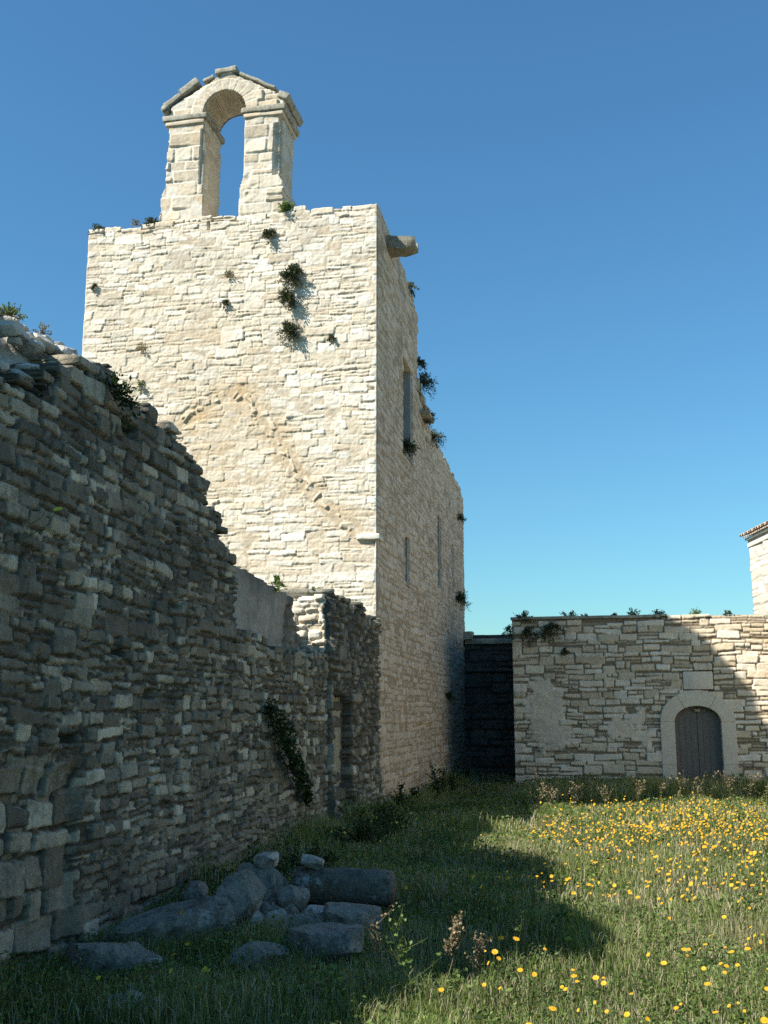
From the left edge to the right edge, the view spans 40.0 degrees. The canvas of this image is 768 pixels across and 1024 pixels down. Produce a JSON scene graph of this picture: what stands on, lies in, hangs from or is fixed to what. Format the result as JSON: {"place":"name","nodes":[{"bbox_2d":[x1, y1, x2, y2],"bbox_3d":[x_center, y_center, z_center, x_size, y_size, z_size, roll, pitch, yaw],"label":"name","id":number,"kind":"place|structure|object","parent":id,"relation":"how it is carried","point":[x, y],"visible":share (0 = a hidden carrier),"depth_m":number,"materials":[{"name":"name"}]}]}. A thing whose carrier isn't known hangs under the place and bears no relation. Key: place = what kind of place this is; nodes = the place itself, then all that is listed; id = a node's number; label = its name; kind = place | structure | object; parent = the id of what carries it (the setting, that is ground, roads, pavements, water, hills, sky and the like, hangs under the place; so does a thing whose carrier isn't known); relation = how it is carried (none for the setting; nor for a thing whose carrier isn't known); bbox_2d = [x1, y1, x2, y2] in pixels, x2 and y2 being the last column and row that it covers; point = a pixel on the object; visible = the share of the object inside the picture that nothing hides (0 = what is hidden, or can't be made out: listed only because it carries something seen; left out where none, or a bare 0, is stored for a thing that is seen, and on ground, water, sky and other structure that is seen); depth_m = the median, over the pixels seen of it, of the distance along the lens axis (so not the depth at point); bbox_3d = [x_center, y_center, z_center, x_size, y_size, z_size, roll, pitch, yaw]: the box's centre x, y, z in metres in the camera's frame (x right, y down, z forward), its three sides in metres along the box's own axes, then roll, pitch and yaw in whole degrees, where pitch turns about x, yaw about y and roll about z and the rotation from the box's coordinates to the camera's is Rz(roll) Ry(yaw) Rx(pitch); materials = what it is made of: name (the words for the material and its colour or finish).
{"place":"outdoors","nodes":[
{"label":"outdoors","id":0,"kind":"place"},
{"bbox_2d":[0,0,767,634],"label":"sky","id":1,"kind":"structure","parent":0,"point":[580,187],"materials":[{"name":"blue"}]},
{"bbox_2d":[0,764,767,1023],"bbox_3d":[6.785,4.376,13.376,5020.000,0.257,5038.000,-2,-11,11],"label":"ground","id":2,"kind":"structure","parent":0,"point":[543,975],"depth_m":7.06,"materials":[{"name":"plant"}]},
{"bbox_2d":[65,941,162,981],"bbox_3d":[-1.799,2.984,6.988,0.667,0.291,0.425,6,-8,1],"label":"flat stone","id":3,"kind":"object","parent":2,"relation":"on","point":[108,956],"visible":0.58,"depth_m":6.84,"materials":[{"name":"stone"}]},
{"bbox_2d":[98,990,168,1022],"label":"flat stone","id":4,"kind":"object","parent":2,"relation":"on","point":[136,992],"visible":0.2,"depth_m":5.92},
{"bbox_2d":[99,894,234,951],"bbox_3d":[-1.604,3.085,7.811,0.998,0.290,0.463,-11,1,-19],"label":"fallen slab","id":5,"kind":"object","parent":2,"relation":"on","point":[198,914],"depth_m":7.70,"materials":[{"name":"stone"}]},
{"bbox_2d":[178,880,207,901],"bbox_3d":[-1.636,3.309,9.021,0.244,0.278,0.235,0,6,0],"label":"rubble stone","id":6,"kind":"object","parent":2,"relation":"on","point":[194,889],"visible":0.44,"depth_m":8.97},
{"bbox_2d":[0,306,386,980],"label":"ruined wall","id":7,"kind":"structure","parent":2,"relation":"on","point":[158,648],"depth_m":8.67,"materials":[{"name":"stone"}]},
{"bbox_2d":[0,303,23,319],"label":"crest weed","id":8,"kind":"object","parent":7,"relation":"on","point":[12,310],"visible":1,"depth_m":7.83,"materials":[{"name":"green plant"}]},
{"bbox_2d":[7,302,27,321],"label":"crest weed","id":9,"kind":"object","parent":7,"relation":"on","point":[21,315],"visible":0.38,"depth_m":8.28,"materials":[{"name":"green plant"}]},
{"bbox_2d":[3,507,61,542],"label":"wall flower","id":10,"kind":"object","parent":7,"relation":"attached to","point":[57,509],"depth_m":6.84,"materials":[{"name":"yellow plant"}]},
{"bbox_2d":[27,321,51,334],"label":"crest weed","id":11,"kind":"object","parent":7,"relation":"on","point":[43,329],"visible":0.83,"depth_m":8.61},
{"bbox_2d":[105,370,141,433],"bbox_3d":[-2.080,-0.893,8.483,0.334,0.493,0.251,9,-14,-37],"label":"wall weed","id":12,"kind":"object","parent":7,"relation":"attached to","point":[122,390],"depth_m":8.50,"materials":[{"name":"green plant"}]},
{"bbox_2d":[268,574,286,592],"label":"wall weed","id":13,"kind":"object","parent":7,"relation":"attached to","point":[277,583],"depth_m":14.19,"materials":[{"name":"green plant"}]},
{"bbox_2d":[264,697,314,806],"bbox_3d":[-1.099,2.942,12.741,0.346,1.362,1.917,-2,-11,11],"label":"hanging plant","id":14,"kind":"object","parent":7,"relation":"attached to","point":[285,741],"visible":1,"depth_m":12.47,"materials":[{"name":"green plant"}]},
{"bbox_2d":[213,869,267,930],"bbox_3d":[-1.130,3.044,8.191,0.424,0.458,0.408,11,-3,-22],"label":"boulder","id":15,"kind":"object","parent":2,"relation":"on","point":[244,891],"visible":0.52,"depth_m":8.11,"materials":[{"name":"stone"}]},
{"bbox_2d":[204,845,279,887],"bbox_3d":[-1.254,3.438,9.748,0.835,0.707,0.930,5,-12,-24],"label":"bush","id":16,"kind":"object","parent":2,"relation":"on","point":[245,860],"visible":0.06,"depth_m":9.74,"materials":[{"name":"green plant"}]},
{"bbox_2d":[248,910,263,929],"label":"rubble stone","id":17,"kind":"object","parent":2,"relation":"on","point":[257,915],"visible":0.62,"depth_m":7.91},
{"bbox_2d":[227,940,289,971],"bbox_3d":[-0.852,2.995,7.112,0.429,0.203,0.332,6,-12,-17],"label":"flat stone","id":18,"kind":"object","parent":2,"relation":"on","point":[267,947],"visible":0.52,"depth_m":7.04,"materials":[{"name":"stone"}]},
{"bbox_2d":[237,862,288,892],"bbox_3d":[-1.008,3.211,8.931,0.442,0.404,0.486,-1,-27,34],"label":"rubble heap stone","id":19,"kind":"object","parent":2,"relation":"on","point":[274,880],"visible":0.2,"depth_m":8.82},
{"bbox_2d":[253,851,278,868],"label":"rubble stone","id":20,"kind":"object","parent":19,"relation":"on","point":[263,860],"visible":1,"depth_m":8.86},
{"bbox_2d":[260,908,286,929],"bbox_3d":[-0.869,3.200,8.182,0.254,0.160,0.202,-9,-36,-37],"label":"rubble stone","id":21,"kind":"object","parent":2,"relation":"on","point":[280,911],"visible":0.19,"depth_m":8.15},
{"bbox_2d":[82,65,465,801],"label":"church","id":22,"kind":"structure","parent":2,"relation":"on","point":[314,475],"depth_m":20.67,"materials":[{"name":"stone"}]},
{"bbox_2d":[87,223,105,234],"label":"roof weed","id":23,"kind":"object","parent":22,"relation":"on","point":[96,227],"visible":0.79,"depth_m":21.57,"materials":[{"name":"green plant"}]},
{"bbox_2d":[136,380,145,392],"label":"wall weed","id":24,"kind":"object","parent":22,"relation":"attached to","point":[139,384],"depth_m":20.65,"materials":[{"name":"green plant"}]},
{"bbox_2d":[142,217,158,227],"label":"roof weed","id":25,"kind":"object","parent":22,"relation":"on","point":[150,220],"visible":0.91,"depth_m":21.40,"materials":[{"name":"green plant"}]},
{"bbox_2d":[261,227,276,244],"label":"wall weed","id":26,"kind":"object","parent":22,"relation":"attached to","point":[266,234],"depth_m":20.69,"materials":[{"name":"green plant"}]},
{"bbox_2d":[277,200,293,212],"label":"wall weed","id":27,"kind":"object","parent":22,"relation":"attached to","point":[286,206],"depth_m":20.77,"materials":[{"name":"green plant"}]},
{"bbox_2d":[277,287,295,312],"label":"caper bush","id":28,"kind":"object","parent":22,"relation":"attached to","point":[287,295],"visible":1,"depth_m":20.28,"materials":[{"name":"green plant"}]},
{"bbox_2d":[276,319,300,341],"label":"caper bush","id":29,"kind":"object","parent":22,"relation":"attached to","point":[287,327],"visible":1,"depth_m":20.17,"materials":[{"name":"green plant"}]},
{"bbox_2d":[274,263,303,291],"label":"caper bush","id":30,"kind":"object","parent":22,"relation":"attached to","point":[294,270],"visible":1,"depth_m":20.35,"materials":[{"name":"green plant"}]},
{"bbox_2d":[326,334,336,342],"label":"wall weed","id":31,"kind":"object","parent":22,"relation":"attached to","point":[331,337],"depth_m":20.08,"materials":[{"name":"green plant"}]},
{"bbox_2d":[405,529,409,587],"bbox_3d":[0.253,0.982,22.449,0.533,1.238,0.631,-2,-11,10],"label":"window","id":32,"kind":"structure","parent":22,"relation":"in","point":[407,535],"depth_m":22.59,"materials":[{"name":"stone"}]},
{"bbox_2d":[402,347,413,464],"bbox_3d":[0.282,-2.284,23.223,0.534,2.336,1.344,-2,-11,11],"label":"window","id":33,"kind":"structure","parent":22,"relation":"in","point":[407,371],"depth_m":23.74,"materials":[{"name":"stone"}]},
{"bbox_2d":[403,435,419,459],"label":"caper bush","id":34,"kind":"object","parent":22,"relation":"on","point":[409,446],"visible":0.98,"depth_m":22.43,"materials":[{"name":"green plant"}]},
{"bbox_2d":[408,281,418,297],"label":"roof weed","id":35,"kind":"object","parent":22,"relation":"on","point":[410,286],"visible":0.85,"depth_m":24.02,"materials":[{"name":"green plant"}]},
{"bbox_2d":[417,356,428,371],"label":"caper bush","id":36,"kind":"object","parent":22,"relation":"attached to","point":[421,363],"visible":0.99,"depth_m":24.76,"materials":[{"name":"green plant"}]},
{"bbox_2d":[417,371,438,400],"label":"caper bush","id":37,"kind":"object","parent":22,"relation":"on","point":[424,381],"visible":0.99,"depth_m":24.90,"materials":[{"name":"green plant"}]},
{"bbox_2d":[422,407,436,429],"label":"caper bush","id":38,"kind":"object","parent":22,"relation":"on","point":[428,421],"visible":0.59,"depth_m":25.26,"materials":[{"name":"green plant"}]},
{"bbox_2d":[430,429,446,451],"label":"caper bush","id":39,"kind":"object","parent":22,"relation":"on","point":[436,435],"visible":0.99,"depth_m":26.61,"materials":[{"name":"green plant"}]},
{"bbox_2d":[437,513,441,590],"bbox_3d":[1.189,0.987,27.355,0.538,2.087,0.775,-2,-11,11],"label":"window","id":40,"kind":"structure","parent":22,"relation":"in","point":[438,517],"depth_m":27.57,"materials":[{"name":"stone"}]},
{"bbox_2d":[446,690,455,705],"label":"caper bush","id":41,"kind":"object","parent":22,"relation":"attached to","point":[450,694],"visible":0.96,"depth_m":27.73,"materials":[{"name":"green plant"}]},
{"bbox_2d":[451,544,454,592],"bbox_3d":[1.668,1.516,29.960,0.613,1.537,0.576,-2,-11,11],"label":"window","id":42,"kind":"structure","parent":22,"relation":"in","point":[453,590],"depth_m":30.06,"materials":[{"name":"stone"}]},
{"bbox_2d":[457,511,466,523],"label":"caper bush","id":43,"kind":"object","parent":22,"relation":"attached to","point":[460,518],"visible":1,"depth_m":31.51,"materials":[{"name":"green plant"}]},
{"bbox_2d":[455,588,470,611],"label":"caper bush","id":44,"kind":"object","parent":22,"relation":"attached to","point":[461,597],"visible":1,"depth_m":30.27,"materials":[{"name":"green plant"}]},
{"bbox_2d":[290,914,322,927],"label":"flat stone","id":45,"kind":"object","parent":2,"relation":"on","point":[308,916],"visible":0.17,"depth_m":7.92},
{"bbox_2d":[275,834,340,879],"bbox_3d":[-0.853,3.673,10.944,0.823,0.672,0.705,2,-11,-10],"label":"bush","id":46,"kind":"object","parent":2,"relation":"on","point":[326,858],"visible":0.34,"depth_m":10.84,"materials":[{"name":"green plant"}]},
{"bbox_2d":[286,923,363,963],"bbox_3d":[-0.407,3.015,7.332,0.567,0.249,0.401,-7,-10,22],"label":"flat stone","id":47,"kind":"object","parent":2,"relation":"on","point":[338,939],"visible":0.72,"depth_m":7.19,"materials":[{"name":"stone"}]},
{"bbox_2d":[292,865,397,906],"bbox_3d":[-0.334,3.176,8.953,0.884,0.319,0.315,-3,-11,17],"label":"column shaft","id":48,"kind":"object","parent":2,"relation":"on","point":[323,885],"visible":0.83,"depth_m":8.83,"materials":[{"name":"stone"}]},
{"bbox_2d":[300,854,324,868],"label":"rubble stone","id":49,"kind":"object","parent":48,"relation":"on","point":[312,861],"visible":1,"depth_m":8.96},
{"bbox_2d":[322,902,382,945],"bbox_3d":[-0.244,3.130,7.938,0.447,0.332,0.339,6,-12,-8],"label":"squared block","id":50,"kind":"object","parent":2,"relation":"on","point":[345,913],"depth_m":7.87,"materials":[{"name":"stone"}]},
{"bbox_2d":[319,810,393,858],"bbox_3d":[-0.355,4.062,13.097,1.004,0.778,1.066,-2,-11,11],"label":"bush","id":51,"kind":"object","parent":2,"relation":"on","point":[366,836],"visible":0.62,"depth_m":13.05,"materials":[{"name":"green plant"}]},
{"bbox_2d":[355,902,396,971],"bbox_3d":[-0.055,2.711,6.524,0.183,0.584,0.233,8,-14,-37],"label":"branching weed","id":52,"kind":"object","parent":2,"relation":"on","point":[372,926],"visible":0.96,"depth_m":6.52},
{"bbox_2d":[0,771,767,1023],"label":"meadow herbs","id":53,"kind":"object","parent":2,"relation":"on","point":[713,963],"visible":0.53,"depth_m":7.77,"materials":[{"name":"green plant"}]},
{"bbox_2d":[361,796,414,835],"bbox_3d":[0.078,4.351,14.938,0.790,0.689,0.921,-2,-11,11],"label":"bush","id":54,"kind":"object","parent":2,"relation":"on","point":[387,815],"visible":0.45,"depth_m":14.89,"materials":[{"name":"green plant"}]},
{"bbox_2d":[389,779,407,804],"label":"nettle","id":55,"kind":"object","parent":2,"relation":"on","point":[400,793],"visible":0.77,"depth_m":18.98,"materials":[{"name":"green plant"}]},
{"bbox_2d":[376,903,441,1002],"bbox_3d":[0.145,2.618,6.183,0.395,0.617,0.181,0,-11,2],"label":"branching weed","id":56,"kind":"object","parent":2,"relation":"on","point":[408,960],"visible":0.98,"depth_m":6.22,"materials":[{"name":"green plant"}]},
{"bbox_2d":[409,786,419,801],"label":"nettle","id":57,"kind":"object","parent":2,"relation":"on","point":[415,792],"visible":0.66,"depth_m":19.80,"materials":[{"name":"green plant"}]},
{"bbox_2d":[425,759,440,790],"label":"nettle","id":58,"kind":"object","parent":2,"relation":"on","point":[433,773],"visible":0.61,"depth_m":22.96,"materials":[{"name":"green plant"}]},
{"bbox_2d":[433,774,443,800],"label":"nettle","id":59,"kind":"object","parent":2,"relation":"on","point":[437,788],"visible":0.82,"depth_m":21.91,"materials":[{"name":"green plant"}]},
{"bbox_2d":[437,768,450,790],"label":"nettle","id":60,"kind":"object","parent":2,"relation":"on","point":[443,773],"visible":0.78,"depth_m":23.48,"materials":[{"name":"green plant"}]},
{"bbox_2d":[438,963,467,1004],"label":"leafy weed","id":61,"kind":"object","parent":2,"relation":"on","point":[456,974],"visible":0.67,"depth_m":6.38,"materials":[{"name":"green plant"}]},
{"bbox_2d":[448,774,457,792],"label":"nettle","id":62,"kind":"object","parent":2,"relation":"on","point":[452,786],"visible":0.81,"depth_m":24.30,"materials":[{"name":"green plant"}]},
{"bbox_2d":[443,910,465,984],"bbox_3d":[0.435,2.768,6.587,0.137,0.554,0.146,7,-13,-32],"label":"dry dock","id":63,"kind":"object","parent":2,"relation":"on","point":[454,940],"visible":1,"depth_m":6.60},
{"bbox_2d":[461,764,473,777],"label":"nettle","id":64,"kind":"object","parent":2,"relation":"on","point":[467,771],"visible":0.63,"depth_m":27.91,"materials":[{"name":"green plant"}]},
{"bbox_2d":[464,930,492,983],"bbox_3d":[0.606,2.877,6.696,0.184,0.415,0.148,-2,-11,11],"label":"dry dock","id":65,"kind":"object","parent":2,"relation":"on","point":[479,954],"visible":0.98,"depth_m":6.70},
{"bbox_2d":[463,631,514,777],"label":"cross wall","id":66,"kind":"structure","parent":2,"relation":"on","point":[489,717],"depth_m":31.41,"materials":[{"name":"stone"}]},
{"bbox_2d":[488,949,497,1000],"bbox_3d":[0.622,2.765,6.197,0.037,0.397,0.148,6,-12,-27],"label":"marigold","id":67,"kind":"object","parent":2,"relation":"on","point":[494,951],"visible":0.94,"depth_m":6.19,"materials":[{"name":"yellow plant"}]},
{"bbox_2d":[514,907,522,958],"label":"thin stalk","id":68,"kind":"object","parent":2,"relation":"on","point":[519,930],"visible":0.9,"depth_m":7.16,"materials":[{"name":"green plant"}]},
{"bbox_2d":[505,910,536,961],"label":"thin stalk","id":69,"kind":"object","parent":2,"relation":"on","point":[525,939],"visible":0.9,"depth_m":7.34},
{"bbox_2d":[521,769,551,804],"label":"wild oats","id":70,"kind":"object","parent":2,"relation":"on","point":[542,795],"visible":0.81,"depth_m":19.93,"materials":[{"name":"beige plant"}]},
{"bbox_2d":[539,777,557,805],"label":"wild oats","id":71,"kind":"object","parent":2,"relation":"on","point":[551,794],"visible":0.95,"depth_m":19.30,"materials":[{"name":"beige plant"}]},
{"bbox_2d":[547,898,580,957],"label":"leafy weed","id":72,"kind":"object","parent":2,"relation":"on","point":[568,925],"visible":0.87,"depth_m":7.43,"materials":[{"name":"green plant"}]},
{"bbox_2d":[568,781,583,804],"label":"wild oats","id":73,"kind":"object","parent":2,"relation":"on","point":[576,789],"visible":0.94,"depth_m":20.08,"materials":[{"name":"beige plant"}]},
{"bbox_2d":[585,775,604,805],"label":"wild oats","id":74,"kind":"object","parent":2,"relation":"on","point":[592,791],"visible":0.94,"depth_m":20.82,"materials":[{"name":"beige plant"}]},
{"bbox_2d":[592,975,598,1015],"bbox_3d":[1.183,2.769,5.940,0.038,0.332,0.153,0,-11,-3],"label":"marigold","id":75,"kind":"object","parent":2,"relation":"on","point":[595,977],"visible":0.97,"depth_m":5.93,"materials":[{"name":"yellow plant"}]},
{"bbox_2d":[598,784,612,804],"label":"wild oats","id":76,"kind":"object","parent":2,"relation":"on","point":[606,792],"visible":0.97,"depth_m":20.37,"materials":[{"name":"beige plant"}]},
{"bbox_2d":[511,614,767,785],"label":"outbuilding","id":77,"kind":"structure","parent":2,"relation":"on","point":[617,696],"depth_m":25.86,"materials":[{"name":"stone"}]},
{"bbox_2d":[501,624,513,640],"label":"wall weed","id":78,"kind":"object","parent":77,"relation":"attached to","point":[507,628],"depth_m":26.68,"materials":[{"name":"green plant"}]},
{"bbox_2d":[513,609,532,621],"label":"wall weed","id":79,"kind":"object","parent":77,"relation":"attached to","point":[524,614],"depth_m":26.79,"materials":[{"name":"green plant"}]},
{"bbox_2d":[519,626,538,646],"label":"wall weed","id":80,"kind":"object","parent":77,"relation":"attached to","point":[527,630],"depth_m":26.55,"materials":[{"name":"green plant"}]},
{"bbox_2d":[535,621,565,648],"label":"wall weed","id":81,"kind":"object","parent":77,"relation":"attached to","point":[550,626],"depth_m":26.46,"materials":[{"name":"green plant"}]},
{"bbox_2d":[561,647,569,655],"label":"wall weed","id":82,"kind":"object","parent":77,"relation":"attached to","point":[563,650],"depth_m":26.35,"materials":[{"name":"green plant"}]},
{"bbox_2d":[627,608,640,617],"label":"wall weed","id":83,"kind":"object","parent":77,"relation":"on","point":[632,612],"depth_m":26.40,"materials":[{"name":"green plant"}]},
{"bbox_2d":[649,609,665,618],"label":"wall weed","id":84,"kind":"object","parent":77,"relation":"attached to","point":[656,612],"depth_m":26.21,"materials":[{"name":"green plant"}]},
{"bbox_2d":[674,706,699,779],"bbox_3d":[7.333,5.910,25.583,0.556,2.400,0.068,-2,-11,11],"label":"door","id":85,"kind":"structure","parent":77,"relation":"in","point":[687,755],"depth_m":25.61,"materials":[{"name":"wood"}]},
{"bbox_2d":[688,608,701,617],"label":"wall weed","id":86,"kind":"object","parent":77,"relation":"attached to","point":[697,612],"depth_m":26.10,"materials":[{"name":"green plant"}]},
{"bbox_2d":[696,706,722,781],"bbox_3d":[7.887,5.890,25.477,0.556,2.400,0.068,-2,-11,11],"label":"door","id":87,"kind":"structure","parent":77,"relation":"in","point":[708,722],"depth_m":25.51,"materials":[{"name":"wood"}]},
{"bbox_2d":[633,777,645,802],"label":"wild oats","id":88,"kind":"object","parent":2,"relation":"on","point":[639,789],"visible":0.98,"depth_m":20.95,"materials":[{"name":"beige plant"}]},
{"bbox_2d":[654,777,670,800],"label":"wild oats","id":89,"kind":"object","parent":2,"relation":"on","point":[662,788],"visible":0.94,"depth_m":21.58,"materials":[{"name":"beige plant"}]},
{"bbox_2d":[669,771,688,799],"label":"wild oats","id":90,"kind":"object","parent":2,"relation":"on","point":[683,779],"visible":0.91,"depth_m":21.14,"materials":[{"name":"beige plant"}]},
{"bbox_2d":[693,775,704,797],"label":"wild oats","id":91,"kind":"object","parent":2,"relation":"on","point":[698,790],"visible":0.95,"depth_m":21.94,"materials":[{"name":"plant"}]},
{"bbox_2d":[702,770,719,796],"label":"wild oats","id":92,"kind":"object","parent":2,"relation":"on","point":[708,785],"visible":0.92,"depth_m":22.41,"materials":[{"name":"plant"}]},
{"bbox_2d":[718,769,734,799],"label":"wild oats","id":93,"kind":"object","parent":2,"relation":"on","point":[723,776],"visible":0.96,"depth_m":22.41,"materials":[{"name":"plant"}]},
{"bbox_2d":[739,768,761,799],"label":"wild oats","id":94,"kind":"object","parent":2,"relation":"on","point":[750,777],"visible":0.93,"depth_m":22.84,"materials":[{"name":"plant"}]},
{"bbox_2d":[740,520,767,614],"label":"house","id":95,"kind":"structure","parent":2,"relation":"on","point":[757,544],"depth_m":33.77,"materials":[{"name":"paint"}]},
{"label":"rubble stone","id":96,"kind":"object","parent":2,"relation":"on","visible":0},
{"bbox_2d":[305,904,323,914],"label":"rubble stone","id":97,"kind":"object","parent":96,"relation":"on","point":[315,909],"visible":0.27,"depth_m":8.22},
{"bbox_2d":[372,792,767,901],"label":"marigold field","id":98,"kind":"structure","parent":0,"point":[649,826],"depth_m":12.85,"materials":[{"name":"yellow plant"}]},
{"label":"rubble stone","id":99,"kind":"object","parent":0,"visible":0},
{"bbox_2d":[264,890,274,902],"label":"rubble stone","id":100,"kind":"object","parent":99,"relation":"on","point":[269,896],"visible":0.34,"depth_m":8.53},
{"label":"rubble stone","id":101,"kind":"object","parent":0,"visible":0},
{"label":"rubble stone","id":102,"kind":"object","parent":101,"relation":"on","visible":0},
{"bbox_2d":[271,902,298,914],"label":"rubble stone","id":103,"kind":"object","parent":102,"relation":"on","point":[291,908],"visible":0.41,"depth_m":8.34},
{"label":"rubble stone","id":104,"kind":"object","parent":103,"relation":"on","visible":0},
{"bbox_2d":[273,885,309,912],"bbox_3d":[-0.737,3.099,8.470,0.282,0.202,0.240,9,-3,-40],"label":"rubble stone","id":105,"kind":"object","parent":104,"relation":"on","point":[298,896],"visible":0.92,"depth_m":8.40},
{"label":"rubble stone","id":106,"kind":"object","parent":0,"visible":0},
{"bbox_2d":[259,902,272,912],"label":"rubble stone","id":107,"kind":"object","parent":106,"relation":"on","point":[265,906],"visible":0.42,"depth_m":8.31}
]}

